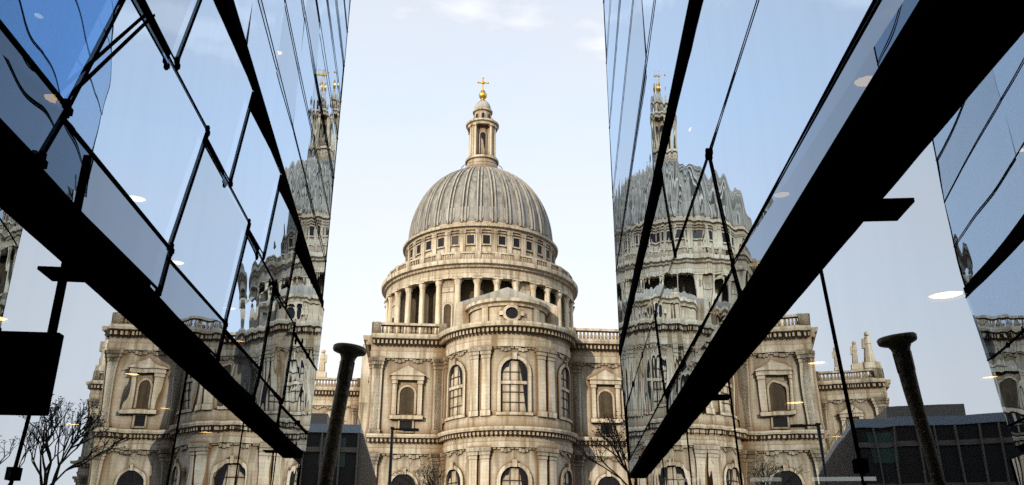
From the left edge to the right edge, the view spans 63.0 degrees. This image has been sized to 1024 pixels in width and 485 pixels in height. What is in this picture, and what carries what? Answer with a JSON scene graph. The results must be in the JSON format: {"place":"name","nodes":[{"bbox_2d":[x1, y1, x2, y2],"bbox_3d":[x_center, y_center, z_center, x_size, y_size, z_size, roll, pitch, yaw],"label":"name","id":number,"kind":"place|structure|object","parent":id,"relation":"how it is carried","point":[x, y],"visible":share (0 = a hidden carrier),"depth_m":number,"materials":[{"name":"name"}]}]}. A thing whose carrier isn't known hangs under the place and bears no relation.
{"place":"outdoors","nodes":[
{"label":"outdoors","id":0,"kind":"place"},
{"bbox_2d":[293,432,357,484],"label":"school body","id":1,"kind":"object","parent":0,"point":[310,470],"visible":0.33,"depth_m":69.69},
{"bbox_2d":[318,437,346,466],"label":"windows","id":2,"kind":"structure","parent":1,"relation":"in","point":[342,455],"depth_m":70.03,"materials":[{"name":"green glass"}]},
{"bbox_2d":[309,424,374,471],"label":"roof","id":3,"kind":"structure","parent":1,"relation":"attached to","point":[346,428],"depth_m":70.72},
{"bbox_2d":[318,0,618,383],"label":"sky","id":4,"kind":"structure","parent":0,"point":[413,69],"materials":[{"name":"white"}]},
{"bbox_2d":[564,411,637,484],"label":"tree","id":5,"kind":"object","parent":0,"point":[618,450],"depth_m":63.49,"materials":[{"name":"brown plant"}]},
{"label":"ground","id":6,"kind":"structure","parent":0,"visible":0},
{"bbox_2d":[0,0,350,484],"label":"frames","id":7,"kind":"structure","parent":6,"relation":"on","point":[45,197],"depth_m":11.56,"materials":[{"name":"black metal"}]},
{"bbox_2d":[0,155,91,415],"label":"hanging sign","id":8,"kind":"object","parent":7,"relation":"hanging from","point":[29,362],"visible":1,"depth_m":6.45,"materials":[{"name":"black metal"}]},
{"bbox_2d":[0,0,121,100],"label":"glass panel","id":9,"kind":"object","parent":7,"relation":"attached to","point":[59,41],"visible":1,"depth_m":7.88,"materials":[{"name":"blue glass"}]},
{"bbox_2d":[0,177,299,484],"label":"glass shop","id":10,"kind":"structure","parent":7,"relation":"attached to","point":[112,418],"depth_m":10.39},
{"bbox_2d":[0,27,307,452],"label":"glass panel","id":11,"kind":"object","parent":7,"relation":"attached to","point":[32,111],"visible":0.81,"depth_m":9.49,"materials":[{"name":"blue glass"}]},
{"bbox_2d":[0,0,347,484],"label":"mullions","id":12,"kind":"object","parent":7,"relation":"attached to","point":[40,160],"visible":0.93,"depth_m":12.48,"materials":[{"name":"black metal"}]},
{"bbox_2d":[67,0,349,432],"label":"glass","id":13,"kind":"object","parent":7,"relation":"attached to","point":[136,122],"depth_m":15.87,"materials":[{"name":"blue glass"}]},
{"bbox_2d":[83,14,154,84],"bbox_3d":[-4.446,-2.118,9.336,0.030,2.414,1.920,3,-21,-7],"label":"glazing bar","id":14,"kind":"object","parent":13,"relation":"attached to","point":[116,50],"visible":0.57,"depth_m":9.39,"materials":[{"name":"black metal"}]},
{"bbox_2d":[277,0,340,239],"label":"interior","id":15,"kind":"object","parent":6,"relation":"on","point":[319,95],"visible":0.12,"depth_m":35.56,"materials":[{"name":"grey"}]},
{"bbox_2d":[139,0,319,352],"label":"ceiling lights","id":16,"kind":"object","parent":15,"relation":"attached to","point":[148,13],"visible":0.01,"depth_m":20.04,"materials":[{"name":"grey"}]},
{"bbox_2d":[299,413,375,484],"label":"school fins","id":17,"kind":"object","parent":6,"relation":"on","point":[365,473],"visible":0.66,"depth_m":71.38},
{"bbox_2d":[317,343,366,484],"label":"nail sculpture","id":18,"kind":"object","parent":6,"relation":"on","point":[349,353],"visible":1,"depth_m":43.53,"materials":[{"name":"brown metal"}]},
{"bbox_2d":[388,427,418,484],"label":"street lamp","id":19,"kind":"object","parent":6,"relation":"on","point":[391,452],"visible":1,"depth_m":70.42,"materials":[{"name":"black metal"}]},
{"bbox_2d":[393,458,448,484],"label":"tree","id":20,"kind":"object","parent":6,"relation":"on","point":[431,482],"depth_m":91.27,"materials":[{"name":"brown plant"}]},
{"bbox_2d":[311,107,636,484],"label":"cathedral","id":21,"kind":"structure","parent":6,"relation":"on","point":[480,438],"depth_m":115.60,"materials":[{"name":"beige stone"}]},
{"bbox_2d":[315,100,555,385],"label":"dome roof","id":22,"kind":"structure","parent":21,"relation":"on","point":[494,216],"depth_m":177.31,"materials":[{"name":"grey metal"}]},
{"bbox_2d":[414,167,545,235],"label":"dome","id":23,"kind":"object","parent":22,"relation":"attached to","point":[486,199],"visible":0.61,"depth_m":176.79,"materials":[{"name":"grey metal"}]},
{"bbox_2d":[461,161,502,169],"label":"railing","id":24,"kind":"object","parent":22,"relation":"on","point":[483,164],"visible":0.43,"depth_m":190.05,"materials":[{"name":"grey metal"}]},
{"bbox_2d":[477,77,488,100],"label":"cross","id":25,"kind":"object","parent":22,"relation":"on","point":[482,95],"visible":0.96,"depth_m":200.66,"materials":[{"name":"orange"}]},
{"bbox_2d":[315,122,574,383],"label":"columns","id":26,"kind":"structure","parent":21,"relation":"attached to","point":[322,372],"depth_m":166.69,"materials":[{"name":"beige stone"}]},
{"bbox_2d":[392,280,612,417],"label":"niches","id":27,"kind":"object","parent":21,"relation":"attached to","point":[406,405],"visible":0.18,"depth_m":165.94,"materials":[{"name":"stone"}]},
{"bbox_2d":[391,113,619,484],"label":"windows","id":28,"kind":"structure","parent":21,"relation":"in","point":[511,313],"depth_m":114.50,"materials":[{"name":"grey glass"}]},
{"bbox_2d":[399,360,612,484],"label":"cathedral glazing bars","id":29,"kind":"object","parent":28,"relation":"attached to","point":[514,402],"visible":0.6,"depth_m":111.67,"materials":[{"name":"black metal"}]},
{"bbox_2d":[613,2,645,389],"bbox_3d":[42.901,-15.175,12.091,80.300,40.000,55.100,-1,-21,4],"label":"interior","id":30,"kind":"object","parent":6,"relation":"on","point":[628,184],"visible":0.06,"depth_m":39.56,"materials":[{"name":"grey"}]},
{"bbox_2d":[629,8,716,390],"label":"ceiling lights","id":31,"kind":"object","parent":30,"relation":"attached to","point":[652,155],"depth_m":30.81,"materials":[{"name":"grey"}]},
{"bbox_2d":[603,0,994,484],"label":"frames","id":32,"kind":"structure","parent":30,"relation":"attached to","point":[935,34],"depth_m":7.14,"materials":[{"name":"black metal"}]},
{"bbox_2d":[604,0,871,458],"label":"glass","id":33,"kind":"object","parent":32,"relation":"attached to","point":[792,54],"depth_m":14.48,"materials":[{"name":"blue glass"}]},
{"bbox_2d":[606,0,922,484],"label":"mullions","id":34,"kind":"object","parent":32,"relation":"attached to","point":[857,463],"visible":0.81,"depth_m":10.32,"materials":[{"name":"black metal"}]},
{"bbox_2d":[629,0,918,471],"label":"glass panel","id":35,"kind":"object","parent":32,"relation":"attached to","point":[886,20],"visible":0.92,"depth_m":7.71,"materials":[{"name":"blue glass"}]},
{"bbox_2d":[636,0,1023,484],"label":"glass shop","id":36,"kind":"structure","parent":32,"relation":"attached to","point":[920,247],"depth_m":6.21}
]}

